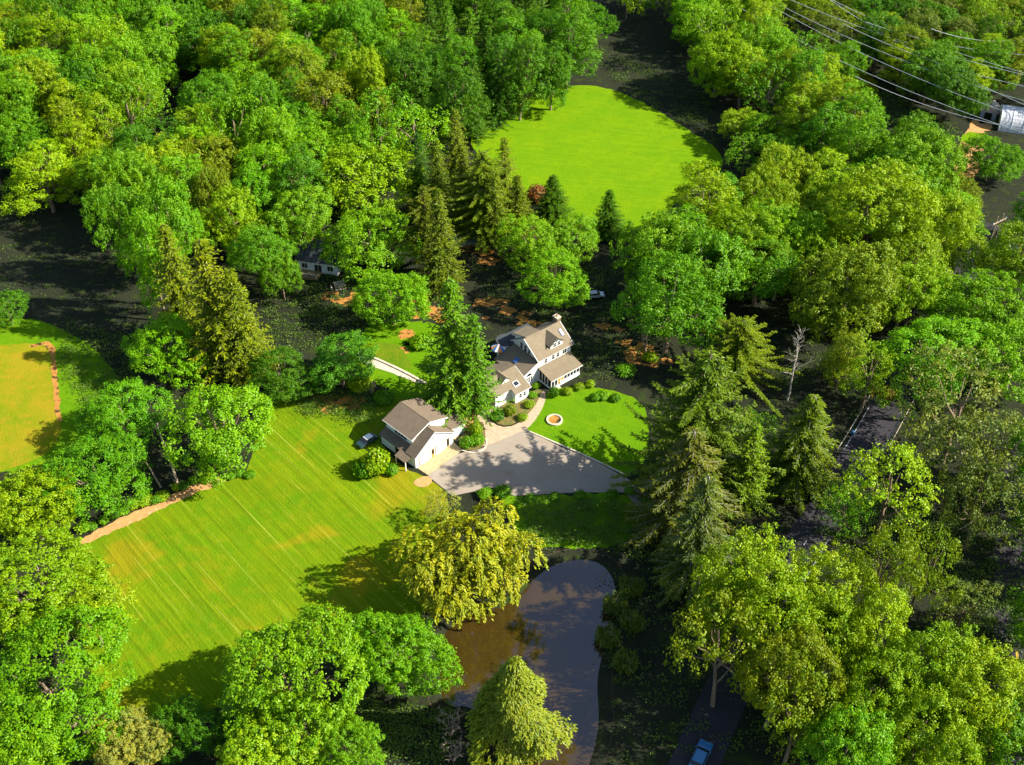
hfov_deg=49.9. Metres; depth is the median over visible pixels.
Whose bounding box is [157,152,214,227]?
broadleaf tree
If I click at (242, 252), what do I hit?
broadleaf tree
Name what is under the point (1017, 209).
broadleaf tree
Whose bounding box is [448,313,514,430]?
spruce tree
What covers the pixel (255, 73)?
broadleaf tree
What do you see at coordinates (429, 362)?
shrub
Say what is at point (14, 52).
broadleaf tree
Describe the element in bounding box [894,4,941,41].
broadleaf tree
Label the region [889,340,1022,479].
broadleaf tree
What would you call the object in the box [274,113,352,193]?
broadleaf tree
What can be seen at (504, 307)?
leaf litter
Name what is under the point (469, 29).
spruce tree
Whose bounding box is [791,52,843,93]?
broadleaf tree
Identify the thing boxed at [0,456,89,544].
broadleaf tree
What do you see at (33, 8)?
broadleaf tree
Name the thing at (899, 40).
power line
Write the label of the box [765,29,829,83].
broadleaf tree
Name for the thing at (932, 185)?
broadleaf tree
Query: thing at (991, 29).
broadleaf tree
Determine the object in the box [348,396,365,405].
leaf litter
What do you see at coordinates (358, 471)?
shrub
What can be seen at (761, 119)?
broadleaf tree
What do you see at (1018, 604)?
broadleaf tree
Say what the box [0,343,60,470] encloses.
golden lawn
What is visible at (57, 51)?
broadleaf tree
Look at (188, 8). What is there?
broadleaf tree
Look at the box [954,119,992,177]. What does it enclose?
farm track
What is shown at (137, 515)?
dirt strip
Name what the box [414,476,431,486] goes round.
orange dirt
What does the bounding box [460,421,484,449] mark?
island bed
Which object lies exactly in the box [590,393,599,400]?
shrub
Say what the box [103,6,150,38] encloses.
broadleaf tree
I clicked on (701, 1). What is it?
broadleaf tree
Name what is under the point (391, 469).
shrub
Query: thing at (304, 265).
window
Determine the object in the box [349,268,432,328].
broadleaf tree
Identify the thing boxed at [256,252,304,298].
broadleaf tree
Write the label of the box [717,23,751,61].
broadleaf tree
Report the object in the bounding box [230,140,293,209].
broadleaf tree
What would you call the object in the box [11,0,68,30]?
broadleaf tree
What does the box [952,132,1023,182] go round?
broadleaf tree
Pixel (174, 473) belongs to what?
leaning trunk
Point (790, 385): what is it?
dead tree
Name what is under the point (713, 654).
broadleaf tree
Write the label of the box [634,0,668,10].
broadleaf tree
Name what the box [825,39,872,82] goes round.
broadleaf tree
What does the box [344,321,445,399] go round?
back lawn
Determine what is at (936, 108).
power line
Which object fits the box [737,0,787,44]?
broadleaf tree
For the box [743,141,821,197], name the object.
broadleaf tree
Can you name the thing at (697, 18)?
broadleaf tree
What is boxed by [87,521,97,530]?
fern clump
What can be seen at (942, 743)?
broadleaf tree
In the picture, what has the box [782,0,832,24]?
broadleaf tree
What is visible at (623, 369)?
shrub
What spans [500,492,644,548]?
shade lawn
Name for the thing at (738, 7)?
broadleaf tree
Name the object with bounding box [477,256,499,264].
leaf litter
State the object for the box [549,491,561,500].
fern clump
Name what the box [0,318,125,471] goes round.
side lawn
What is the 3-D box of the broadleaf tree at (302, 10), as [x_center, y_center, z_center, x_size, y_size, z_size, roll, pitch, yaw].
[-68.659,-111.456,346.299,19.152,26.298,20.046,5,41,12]
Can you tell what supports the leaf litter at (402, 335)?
on the back lawn at (399, 386)
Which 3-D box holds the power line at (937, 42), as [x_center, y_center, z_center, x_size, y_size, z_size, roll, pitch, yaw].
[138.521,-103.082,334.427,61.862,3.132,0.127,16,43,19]
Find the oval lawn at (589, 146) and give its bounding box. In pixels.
[471,85,722,234]
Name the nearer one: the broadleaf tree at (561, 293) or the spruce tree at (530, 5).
the broadleaf tree at (561, 293)
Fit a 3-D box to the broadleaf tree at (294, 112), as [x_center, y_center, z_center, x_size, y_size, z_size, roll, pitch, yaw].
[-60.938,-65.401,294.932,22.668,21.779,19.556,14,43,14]
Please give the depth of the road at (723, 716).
200.32 m
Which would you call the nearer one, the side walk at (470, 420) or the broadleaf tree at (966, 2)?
the side walk at (470, 420)
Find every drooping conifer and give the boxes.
[619,425,751,573]
[646,474,737,619]
[753,394,842,516]
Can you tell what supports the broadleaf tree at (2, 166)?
on the ground at (646, 40)
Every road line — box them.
[844,407,868,448]
[882,401,908,450]
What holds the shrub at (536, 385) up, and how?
on the ground at (646, 40)
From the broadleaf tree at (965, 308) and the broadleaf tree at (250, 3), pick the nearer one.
the broadleaf tree at (965, 308)
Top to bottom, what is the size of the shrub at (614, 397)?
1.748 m
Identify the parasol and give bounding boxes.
[491,343,504,354]
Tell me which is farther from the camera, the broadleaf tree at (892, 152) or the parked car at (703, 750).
the broadleaf tree at (892, 152)
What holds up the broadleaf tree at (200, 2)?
on the ground at (646, 40)
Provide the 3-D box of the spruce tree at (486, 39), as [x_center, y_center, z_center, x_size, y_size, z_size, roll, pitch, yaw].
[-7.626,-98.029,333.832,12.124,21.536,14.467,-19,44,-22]
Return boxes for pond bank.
[427,548,629,762]
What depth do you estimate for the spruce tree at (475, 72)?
311.44 m
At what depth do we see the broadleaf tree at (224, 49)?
320.61 m
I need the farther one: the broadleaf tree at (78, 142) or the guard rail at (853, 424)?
the broadleaf tree at (78, 142)
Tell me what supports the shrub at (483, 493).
on the ground at (646, 40)
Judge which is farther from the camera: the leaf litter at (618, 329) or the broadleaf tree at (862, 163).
the broadleaf tree at (862, 163)
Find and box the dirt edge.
[30,341,62,421]
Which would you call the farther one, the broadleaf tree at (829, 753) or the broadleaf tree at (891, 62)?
the broadleaf tree at (891, 62)
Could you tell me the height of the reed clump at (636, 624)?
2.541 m
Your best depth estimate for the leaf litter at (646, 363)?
238.21 m
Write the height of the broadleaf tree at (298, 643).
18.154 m
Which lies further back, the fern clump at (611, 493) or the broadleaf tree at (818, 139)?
the broadleaf tree at (818, 139)
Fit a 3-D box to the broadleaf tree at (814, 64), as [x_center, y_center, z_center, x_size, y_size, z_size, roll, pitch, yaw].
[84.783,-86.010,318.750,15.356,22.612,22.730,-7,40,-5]
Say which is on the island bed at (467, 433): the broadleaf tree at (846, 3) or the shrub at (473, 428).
the shrub at (473, 428)
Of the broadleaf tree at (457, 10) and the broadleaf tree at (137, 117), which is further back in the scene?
the broadleaf tree at (457, 10)
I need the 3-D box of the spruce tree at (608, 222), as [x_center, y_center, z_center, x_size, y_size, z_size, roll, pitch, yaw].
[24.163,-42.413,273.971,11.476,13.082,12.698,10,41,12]
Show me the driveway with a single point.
(524, 462)
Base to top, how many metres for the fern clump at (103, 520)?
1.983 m
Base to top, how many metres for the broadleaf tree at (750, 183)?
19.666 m
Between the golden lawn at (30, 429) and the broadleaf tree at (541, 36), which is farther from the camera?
the broadleaf tree at (541, 36)
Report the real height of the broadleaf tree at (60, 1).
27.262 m
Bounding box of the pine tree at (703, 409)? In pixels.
[603,345,791,520]
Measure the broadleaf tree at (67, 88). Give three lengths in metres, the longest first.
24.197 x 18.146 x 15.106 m
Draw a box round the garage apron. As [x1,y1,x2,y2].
[417,442,460,474]
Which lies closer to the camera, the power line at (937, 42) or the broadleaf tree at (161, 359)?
the broadleaf tree at (161, 359)
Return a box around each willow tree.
[385,495,548,628]
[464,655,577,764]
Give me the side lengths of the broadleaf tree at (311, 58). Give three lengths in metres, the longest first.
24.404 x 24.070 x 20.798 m
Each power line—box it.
[744,10,1023,132]
[763,1,1022,117]
[781,5,1023,100]
[792,0,1023,74]
[832,1,1023,104]
[833,0,1023,72]
[844,24,1021,85]
[855,76,1023,129]
[867,22,1021,54]
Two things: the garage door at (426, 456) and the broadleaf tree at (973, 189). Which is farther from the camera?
the broadleaf tree at (973, 189)
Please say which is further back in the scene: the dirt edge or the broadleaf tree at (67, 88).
the broadleaf tree at (67, 88)
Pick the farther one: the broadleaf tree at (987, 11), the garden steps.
the broadleaf tree at (987, 11)
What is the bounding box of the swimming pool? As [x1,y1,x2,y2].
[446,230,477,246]
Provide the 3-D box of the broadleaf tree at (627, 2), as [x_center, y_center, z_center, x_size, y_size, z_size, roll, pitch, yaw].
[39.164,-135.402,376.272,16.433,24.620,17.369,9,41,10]
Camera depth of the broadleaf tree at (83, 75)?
304.61 m
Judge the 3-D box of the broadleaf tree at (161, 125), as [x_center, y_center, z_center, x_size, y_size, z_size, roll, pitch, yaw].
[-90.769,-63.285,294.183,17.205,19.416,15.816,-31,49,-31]
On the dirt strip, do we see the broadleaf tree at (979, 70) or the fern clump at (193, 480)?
the fern clump at (193, 480)
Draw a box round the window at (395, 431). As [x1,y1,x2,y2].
[394,429,406,440]
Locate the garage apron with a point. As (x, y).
(432, 464)
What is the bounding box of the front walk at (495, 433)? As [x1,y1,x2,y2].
[475,392,545,445]
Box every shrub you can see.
[345,376,373,393]
[348,456,374,479]
[358,445,390,477]
[360,342,379,352]
[372,389,394,405]
[384,463,400,475]
[406,332,433,349]
[425,355,441,369]
[435,708,464,741]
[440,737,462,764]
[459,435,474,448]
[468,420,482,433]
[472,432,484,445]
[476,486,493,499]
[483,110,493,125]
[489,410,504,421]
[493,483,512,498]
[504,403,515,415]
[516,413,527,421]
[524,399,534,407]
[526,184,545,203]
[528,391,537,398]
[532,381,540,389]
[549,386,558,397]
[561,387,572,394]
[573,382,584,390]
[585,379,595,387]
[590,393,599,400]
[595,390,609,400]
[610,392,621,401]
[614,363,636,377]
[641,350,658,362]
[641,493,649,501]
[658,567,678,590]
[878,384,899,399]
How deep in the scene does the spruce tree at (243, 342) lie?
225.00 m
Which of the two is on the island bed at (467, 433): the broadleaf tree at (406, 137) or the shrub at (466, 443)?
the shrub at (466, 443)
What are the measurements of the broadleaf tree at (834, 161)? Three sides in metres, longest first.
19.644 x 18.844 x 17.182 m
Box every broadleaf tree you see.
[0,0,18,40]
[0,2,29,50]
[0,15,40,50]
[0,16,19,50]
[0,29,10,54]
[0,41,42,58]
[0,45,76,114]
[0,49,10,72]
[0,53,29,94]
[0,63,44,122]
[0,69,37,126]
[0,108,52,175]
[0,123,23,187]
[0,137,92,217]
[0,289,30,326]
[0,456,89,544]
[0,518,118,659]
[0,601,137,764]
[0,688,71,764]
[1,122,82,189]
[3,52,70,119]
[10,0,64,38]
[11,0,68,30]
[13,0,54,26]
[14,9,83,54]
[26,48,77,77]
[32,430,153,521]
[39,0,71,16]
[39,77,104,133]
[40,59,106,126]
[44,97,103,164]
[46,108,100,190]
[47,576,138,646]
[49,0,100,42]
[62,78,124,137]
[66,12,120,71]
[66,42,115,100]
[68,2,120,42]
[69,148,113,208]
[72,23,97,52]
[72,140,171,214]
[73,12,137,72]
[73,376,174,452]
[75,0,126,20]
[78,181,157,280]
[81,704,174,764]
[82,91,141,150]
[84,59,173,147]
[87,166,151,237]
[88,148,170,216]
[95,23,152,72]
[96,59,164,133]
[98,123,157,182]
[99,35,163,105]
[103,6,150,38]
[112,0,169,23]
[117,0,155,18]
[117,204,187,319]
[118,312,210,389]
[119,26,180,103]
[119,33,179,95]
[127,0,190,66]
[127,131,215,203]
[134,114,200,151]
[134,173,214,274]
[138,132,182,191]
[141,4,198,79]
[148,692,230,764]
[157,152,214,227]
[157,380,277,494]
[163,0,216,24]
[169,101,231,149]
[169,121,235,173]
[171,1,215,66]
[171,8,237,72]
[174,68,247,124]
[174,130,258,198]
[182,163,233,248]
[193,22,256,75]
[194,87,250,148]
[196,82,266,161]
[200,181,269,251]
[201,0,235,21]
[203,23,262,93]
[206,0,248,45]
[212,60,283,117]
[214,685,342,764]
[216,600,372,764]
[222,221,299,283]
[224,161,288,230]
[227,0,275,55]
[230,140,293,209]
[231,69,281,117]
[232,70,290,139]
[233,103,297,180]
[234,0,290,16]
[235,26,278,96]
[240,0,303,48]
[241,345,318,402]
[245,0,304,54]
[247,32,328,81]
[249,93,321,154]
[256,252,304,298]
[262,184,337,251]
[265,142,332,232]
[266,0,322,40]
[268,0,308,32]
[273,42,334,106]
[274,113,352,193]
[275,64,324,111]
[276,29,306,59]
[278,37,337,94]
[291,69,365,155]
[299,0,319,37]
[299,3,340,72]
[304,709,386,764]
[305,0,345,36]
[309,329,379,394]
[313,142,426,229]
[314,93,369,155]
[315,28,358,69]
[318,202,423,281]
[319,0,385,28]
[322,123,385,172]
[329,0,381,63]
[330,47,373,106]
[332,17,388,71]
[340,43,400,126]
[347,83,422,173]
[348,29,409,89]
[348,607,466,697]
[349,0,388,44]
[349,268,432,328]
[372,103,453,161]
[375,0,422,35]
[377,7,433,59]
[383,0,438,41]
[383,38,435,126]
[398,22,445,86]
[403,43,460,102]
[408,0,439,28]
[416,63,494,141]
[417,0,459,34]
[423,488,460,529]
[439,32,494,111]
[448,0,499,35]
[456,0,493,43]
[475,1,526,61]
[476,0,501,32]
[484,32,526,108]
[493,15,534,75]
[494,213,567,276]
[497,28,550,94]
[501,33,547,120]
[511,6,549,51]
[514,247,591,309]
[521,8,583,77]
[532,39,572,110]
[536,3,602,88]
[547,0,597,46]
[547,210,599,261]
[564,0,620,39]
[607,208,702,293]
[609,0,645,19]
[609,249,726,353]
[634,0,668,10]
[644,202,715,266]
[647,0,671,18]
[662,583,770,706]
[663,221,753,321]
[666,0,716,50]
[666,160,742,255]
[669,0,708,26]
[677,0,742,65]
[682,0,724,40]
[682,521,798,655]
[686,28,755,95]
[694,170,745,223]
[701,0,744,31]
[701,42,772,108]
[706,199,796,285]
[711,224,809,304]
[715,550,835,664]
[717,0,767,27]
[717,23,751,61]
[717,107,765,139]
[718,193,811,256]
[724,131,770,173]
[725,13,799,88]
[730,111,783,153]
[732,405,780,460]
[733,622,850,746]
[735,47,803,121]
[735,161,809,210]
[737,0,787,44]
[740,0,775,50]
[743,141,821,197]
[743,197,832,273]
[754,129,810,181]
[755,44,805,113]
[760,26,800,75]
[762,656,849,764]
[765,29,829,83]
[766,72,831,130]
[773,579,866,717]
[774,93,827,160]
[776,49,826,110]
[781,221,864,299]
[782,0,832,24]
[784,538,884,645]
[786,238,902,339]
[787,0,850,32]
[788,101,855,160]
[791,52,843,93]
[792,165,867,233]
[793,702,898,764]
[803,16,852,53]
[803,145,853,207]
[809,75,867,135]
[809,156,945,274]
[810,111,890,172]
[815,644,927,758]
[816,330,868,390]
[818,482,873,537]
[819,5,869,40]
[820,0,851,15]
[824,77,890,168]
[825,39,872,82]
[826,582,919,703]
[828,515,929,603]
[832,438,943,538]
[834,333,903,412]
[836,153,910,213]
[838,0,892,33]
[850,32,893,73]
[855,11,907,39]
[857,9,907,64]
[862,136,925,213]
[863,617,997,730]
[864,258,954,333]
[868,677,987,764]
[869,0,922,21]
[870,109,952,164]
[870,125,968,193]
[870,209,953,303]
[874,313,1001,385]
[875,23,932,72]
[877,43,926,91]
[885,522,965,612]
[886,158,944,216]
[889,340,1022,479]
[889,351,967,422]
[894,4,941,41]
[897,47,969,103]
[903,190,992,276]
[904,37,960,73]
[906,0,962,40]
[906,0,970,27]
[913,267,1023,344]
[915,185,989,248]
[918,633,1023,760]
[923,412,1023,510]
[925,62,993,120]
[925,579,1004,646]
[931,458,1023,552]
[935,13,970,39]
[936,29,977,62]
[939,16,978,49]
[940,171,983,209]
[943,691,1023,764]
[952,0,998,32]
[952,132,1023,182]
[955,37,1019,90]
[959,57,994,98]
[962,31,1018,72]
[963,0,1023,38]
[967,220,1023,303]
[970,319,1023,403]
[973,13,1006,48]
[985,0,1023,32]
[987,36,1023,87]
[992,0,1023,19]
[1004,14,1023,36]
[1004,500,1023,557]
[1004,586,1023,647]
[1005,417,1023,485]
[1007,0,1023,17]
[1007,191,1023,222]
[1010,33,1023,73]
[1013,27,1023,45]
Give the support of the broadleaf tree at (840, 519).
on the ground at (646, 40)
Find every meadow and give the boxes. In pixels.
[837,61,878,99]
[960,132,990,144]
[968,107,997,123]
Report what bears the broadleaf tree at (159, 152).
on the ground at (646, 40)
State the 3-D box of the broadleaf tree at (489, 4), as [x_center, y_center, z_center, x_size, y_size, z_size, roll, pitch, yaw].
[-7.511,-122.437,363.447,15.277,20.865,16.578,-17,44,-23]
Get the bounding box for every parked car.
[355,433,377,448]
[585,290,604,299]
[689,739,712,764]
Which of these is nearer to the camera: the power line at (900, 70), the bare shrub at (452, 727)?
the bare shrub at (452, 727)
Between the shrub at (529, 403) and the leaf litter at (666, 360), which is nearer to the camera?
the shrub at (529, 403)
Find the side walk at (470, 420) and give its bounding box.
[454,404,491,438]
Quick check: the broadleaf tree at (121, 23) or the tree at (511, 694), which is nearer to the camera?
the tree at (511, 694)
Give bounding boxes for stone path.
[359,355,419,382]
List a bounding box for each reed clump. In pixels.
[594,622,622,649]
[601,590,629,615]
[610,646,641,676]
[616,608,649,633]
[617,573,645,598]
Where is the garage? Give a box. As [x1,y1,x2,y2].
[379,397,466,470]
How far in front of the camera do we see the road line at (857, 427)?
222.90 m
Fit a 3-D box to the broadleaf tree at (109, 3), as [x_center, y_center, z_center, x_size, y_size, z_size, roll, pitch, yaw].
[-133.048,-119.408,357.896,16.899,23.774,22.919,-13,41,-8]
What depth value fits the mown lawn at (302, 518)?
196.50 m
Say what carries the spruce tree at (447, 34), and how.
on the ground at (646, 40)
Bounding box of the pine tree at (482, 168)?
[442,147,536,253]
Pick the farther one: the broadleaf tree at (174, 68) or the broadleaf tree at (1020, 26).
the broadleaf tree at (1020, 26)
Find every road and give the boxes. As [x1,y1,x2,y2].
[668,221,1005,764]
[994,445,1023,764]
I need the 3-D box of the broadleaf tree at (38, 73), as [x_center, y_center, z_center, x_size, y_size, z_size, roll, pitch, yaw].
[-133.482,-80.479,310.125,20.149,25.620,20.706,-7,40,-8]
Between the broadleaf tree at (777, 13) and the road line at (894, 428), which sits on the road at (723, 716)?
the road line at (894, 428)
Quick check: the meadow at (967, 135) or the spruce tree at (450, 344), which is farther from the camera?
the meadow at (967, 135)
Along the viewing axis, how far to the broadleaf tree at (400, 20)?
334.73 m
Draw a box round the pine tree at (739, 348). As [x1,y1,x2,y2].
[693,313,802,417]
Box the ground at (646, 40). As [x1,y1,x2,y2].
[0,0,1023,764]
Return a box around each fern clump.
[76,521,92,532]
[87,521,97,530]
[98,515,108,524]
[106,505,120,519]
[117,505,129,515]
[127,498,138,509]
[136,493,151,507]
[149,494,160,504]
[155,489,170,502]
[171,482,178,490]
[177,480,188,490]
[187,475,198,484]
[206,466,217,474]
[223,470,235,479]
[234,467,244,477]
[243,469,255,478]
[524,492,536,503]
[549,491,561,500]
[573,490,585,498]
[605,489,617,498]
[624,486,635,495]
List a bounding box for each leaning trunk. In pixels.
[145,460,160,487]
[156,422,178,484]
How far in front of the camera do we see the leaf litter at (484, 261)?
268.50 m
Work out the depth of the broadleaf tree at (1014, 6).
370.51 m
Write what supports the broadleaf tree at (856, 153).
on the ground at (646, 40)
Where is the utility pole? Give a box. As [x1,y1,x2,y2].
[988,214,1006,248]
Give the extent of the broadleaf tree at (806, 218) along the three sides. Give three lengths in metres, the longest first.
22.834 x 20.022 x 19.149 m
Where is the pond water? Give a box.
[440,560,614,764]
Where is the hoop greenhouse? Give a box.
[998,104,1023,133]
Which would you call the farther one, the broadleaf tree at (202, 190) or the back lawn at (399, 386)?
the broadleaf tree at (202, 190)
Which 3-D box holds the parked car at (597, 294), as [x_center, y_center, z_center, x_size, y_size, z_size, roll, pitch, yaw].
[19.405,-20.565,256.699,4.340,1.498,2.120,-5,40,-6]
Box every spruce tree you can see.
[145,223,208,359]
[169,238,274,389]
[208,267,286,388]
[335,69,370,131]
[361,86,413,167]
[400,132,431,223]
[405,276,495,427]
[416,139,453,221]
[416,188,472,302]
[418,0,444,63]
[425,51,448,123]
[426,71,461,144]
[434,0,462,58]
[439,12,460,59]
[440,108,476,198]
[441,143,475,240]
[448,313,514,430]
[455,7,485,76]
[461,57,503,147]
[465,170,516,258]
[475,25,494,96]
[484,43,520,129]
[491,137,536,216]
[493,0,517,28]
[503,175,541,248]
[509,0,527,15]
[521,0,538,23]
[528,174,576,226]
[532,0,548,30]
[538,0,559,15]
[588,189,629,244]
[722,425,779,519]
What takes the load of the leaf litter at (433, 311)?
on the ground at (646, 40)
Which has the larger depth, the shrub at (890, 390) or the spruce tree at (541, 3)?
the spruce tree at (541, 3)
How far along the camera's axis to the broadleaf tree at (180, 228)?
247.29 m
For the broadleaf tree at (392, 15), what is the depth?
351.17 m
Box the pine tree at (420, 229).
[389,184,467,271]
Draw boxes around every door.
[314,264,322,272]
[419,450,430,465]
[435,440,445,454]
[983,112,991,119]
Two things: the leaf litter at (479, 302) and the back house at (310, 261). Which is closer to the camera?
the leaf litter at (479, 302)
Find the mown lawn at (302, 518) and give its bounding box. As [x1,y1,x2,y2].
[74,398,448,718]
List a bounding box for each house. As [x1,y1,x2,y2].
[288,238,348,280]
[485,314,582,407]
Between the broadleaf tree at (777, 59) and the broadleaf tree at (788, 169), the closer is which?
the broadleaf tree at (788, 169)
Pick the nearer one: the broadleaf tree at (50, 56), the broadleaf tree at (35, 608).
the broadleaf tree at (35, 608)
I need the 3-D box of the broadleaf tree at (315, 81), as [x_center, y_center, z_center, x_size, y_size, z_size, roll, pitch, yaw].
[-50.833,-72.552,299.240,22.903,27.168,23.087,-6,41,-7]
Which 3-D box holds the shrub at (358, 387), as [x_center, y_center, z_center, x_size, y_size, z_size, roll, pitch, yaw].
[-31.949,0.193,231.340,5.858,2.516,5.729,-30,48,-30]
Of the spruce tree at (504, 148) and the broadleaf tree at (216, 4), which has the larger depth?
the broadleaf tree at (216, 4)
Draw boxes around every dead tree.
[639,331,651,351]
[783,329,811,400]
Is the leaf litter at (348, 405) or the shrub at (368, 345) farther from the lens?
the shrub at (368, 345)
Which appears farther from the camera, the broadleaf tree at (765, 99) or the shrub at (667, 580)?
the broadleaf tree at (765, 99)
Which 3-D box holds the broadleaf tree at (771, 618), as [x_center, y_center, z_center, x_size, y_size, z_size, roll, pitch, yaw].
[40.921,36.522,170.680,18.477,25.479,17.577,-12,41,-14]
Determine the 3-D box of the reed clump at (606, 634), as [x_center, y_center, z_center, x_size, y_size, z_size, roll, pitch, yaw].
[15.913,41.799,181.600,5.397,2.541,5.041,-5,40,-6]
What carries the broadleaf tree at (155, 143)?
on the ground at (646, 40)
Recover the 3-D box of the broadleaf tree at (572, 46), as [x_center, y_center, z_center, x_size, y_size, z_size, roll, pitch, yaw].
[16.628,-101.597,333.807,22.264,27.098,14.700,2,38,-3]
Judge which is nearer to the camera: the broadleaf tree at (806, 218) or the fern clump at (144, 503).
the fern clump at (144, 503)
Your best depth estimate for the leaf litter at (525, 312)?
252.30 m
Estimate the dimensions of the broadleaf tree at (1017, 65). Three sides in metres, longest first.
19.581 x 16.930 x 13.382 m
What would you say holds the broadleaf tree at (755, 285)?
on the ground at (646, 40)
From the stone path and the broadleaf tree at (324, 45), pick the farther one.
the broadleaf tree at (324, 45)
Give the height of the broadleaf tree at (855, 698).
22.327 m
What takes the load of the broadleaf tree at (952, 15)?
on the ground at (646, 40)
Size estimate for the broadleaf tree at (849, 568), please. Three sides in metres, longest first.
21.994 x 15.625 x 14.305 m
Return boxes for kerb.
[359,352,426,382]
[461,438,486,452]
[523,428,623,473]
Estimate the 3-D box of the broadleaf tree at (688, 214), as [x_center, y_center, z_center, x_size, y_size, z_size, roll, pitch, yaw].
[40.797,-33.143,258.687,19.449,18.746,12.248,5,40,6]
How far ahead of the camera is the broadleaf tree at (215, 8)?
343.49 m
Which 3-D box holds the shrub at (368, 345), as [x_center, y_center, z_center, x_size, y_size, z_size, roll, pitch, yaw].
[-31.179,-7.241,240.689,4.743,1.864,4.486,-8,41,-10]
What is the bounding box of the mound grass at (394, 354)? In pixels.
[371,343,411,368]
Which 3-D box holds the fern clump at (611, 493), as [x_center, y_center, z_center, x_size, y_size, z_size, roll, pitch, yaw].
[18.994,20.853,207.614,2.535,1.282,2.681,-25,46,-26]
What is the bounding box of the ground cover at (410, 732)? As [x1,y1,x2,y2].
[0,40,1023,764]
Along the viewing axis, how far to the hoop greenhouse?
319.39 m
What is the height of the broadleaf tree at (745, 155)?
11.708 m
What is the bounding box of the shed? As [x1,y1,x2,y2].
[979,100,1000,120]
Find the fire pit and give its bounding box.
[546,414,562,425]
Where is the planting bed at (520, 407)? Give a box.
[493,389,541,424]
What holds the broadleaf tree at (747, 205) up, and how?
on the ground at (646, 40)
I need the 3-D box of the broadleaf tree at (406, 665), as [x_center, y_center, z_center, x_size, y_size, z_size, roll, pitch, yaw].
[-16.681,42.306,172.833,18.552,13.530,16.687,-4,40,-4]
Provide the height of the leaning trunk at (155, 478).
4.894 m
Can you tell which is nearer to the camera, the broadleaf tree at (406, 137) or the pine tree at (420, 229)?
the pine tree at (420, 229)
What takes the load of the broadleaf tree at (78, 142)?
on the ground at (646, 40)
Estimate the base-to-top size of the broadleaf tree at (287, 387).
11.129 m
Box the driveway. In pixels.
[428,430,644,509]
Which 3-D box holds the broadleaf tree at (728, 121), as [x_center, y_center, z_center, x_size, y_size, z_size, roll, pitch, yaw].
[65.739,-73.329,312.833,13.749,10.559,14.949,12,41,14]
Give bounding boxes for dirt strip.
[80,477,224,543]
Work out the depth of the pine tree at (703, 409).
195.54 m
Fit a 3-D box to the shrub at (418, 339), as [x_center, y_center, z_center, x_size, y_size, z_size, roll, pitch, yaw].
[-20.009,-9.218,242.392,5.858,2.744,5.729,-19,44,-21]
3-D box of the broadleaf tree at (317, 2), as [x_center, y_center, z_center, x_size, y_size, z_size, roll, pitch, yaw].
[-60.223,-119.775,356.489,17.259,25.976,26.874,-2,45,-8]
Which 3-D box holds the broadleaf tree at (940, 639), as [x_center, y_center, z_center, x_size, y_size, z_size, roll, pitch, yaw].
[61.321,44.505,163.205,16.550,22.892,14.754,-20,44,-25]
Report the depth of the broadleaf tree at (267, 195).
267.40 m
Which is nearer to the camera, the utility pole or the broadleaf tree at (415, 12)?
the utility pole
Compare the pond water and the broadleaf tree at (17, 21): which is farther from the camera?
the broadleaf tree at (17, 21)
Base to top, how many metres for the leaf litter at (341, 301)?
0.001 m
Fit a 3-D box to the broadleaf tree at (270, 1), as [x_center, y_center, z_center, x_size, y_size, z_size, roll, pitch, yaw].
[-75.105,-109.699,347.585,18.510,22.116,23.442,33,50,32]
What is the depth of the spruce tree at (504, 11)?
352.49 m
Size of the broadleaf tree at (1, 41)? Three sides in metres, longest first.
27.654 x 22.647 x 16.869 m
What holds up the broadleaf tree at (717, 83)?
on the ground at (646, 40)
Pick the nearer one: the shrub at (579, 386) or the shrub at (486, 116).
the shrub at (579, 386)
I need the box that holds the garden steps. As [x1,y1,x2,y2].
[330,280,345,292]
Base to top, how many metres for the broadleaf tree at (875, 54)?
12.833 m
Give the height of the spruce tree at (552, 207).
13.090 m
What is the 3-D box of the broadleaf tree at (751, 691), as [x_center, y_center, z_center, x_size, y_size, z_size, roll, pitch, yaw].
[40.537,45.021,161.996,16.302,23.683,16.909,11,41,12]
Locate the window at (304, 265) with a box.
[301,262,307,267]
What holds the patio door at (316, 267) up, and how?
in the back house at (310, 261)
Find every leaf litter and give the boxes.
[313,394,342,405]
[319,291,338,299]
[319,405,336,413]
[330,297,347,303]
[340,395,360,404]
[341,402,359,409]
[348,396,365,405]
[398,329,414,332]
[398,332,413,338]
[427,307,443,315]
[429,314,446,322]
[459,245,482,251]
[473,297,501,306]
[475,249,495,255]
[477,250,490,254]
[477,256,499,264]
[477,260,487,263]
[497,310,512,314]
[499,299,509,302]
[500,305,516,311]
[519,310,531,314]
[519,320,535,327]
[592,322,610,329]
[611,326,625,331]
[614,339,631,345]
[621,353,640,360]
[626,346,648,352]
[632,359,658,366]
[636,342,653,350]
[660,358,672,363]
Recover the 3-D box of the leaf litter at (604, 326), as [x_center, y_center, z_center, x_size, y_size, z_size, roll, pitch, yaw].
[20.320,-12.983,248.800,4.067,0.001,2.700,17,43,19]
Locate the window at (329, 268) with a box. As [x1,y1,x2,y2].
[327,266,333,271]
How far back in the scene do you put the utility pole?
262.12 m
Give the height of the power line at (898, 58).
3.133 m
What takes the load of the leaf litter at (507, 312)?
on the ground at (646, 40)
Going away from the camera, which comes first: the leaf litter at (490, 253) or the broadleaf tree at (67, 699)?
the broadleaf tree at (67, 699)
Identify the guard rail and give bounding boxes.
[837,395,869,450]
[888,392,917,448]
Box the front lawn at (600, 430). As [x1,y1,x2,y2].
[527,387,648,472]

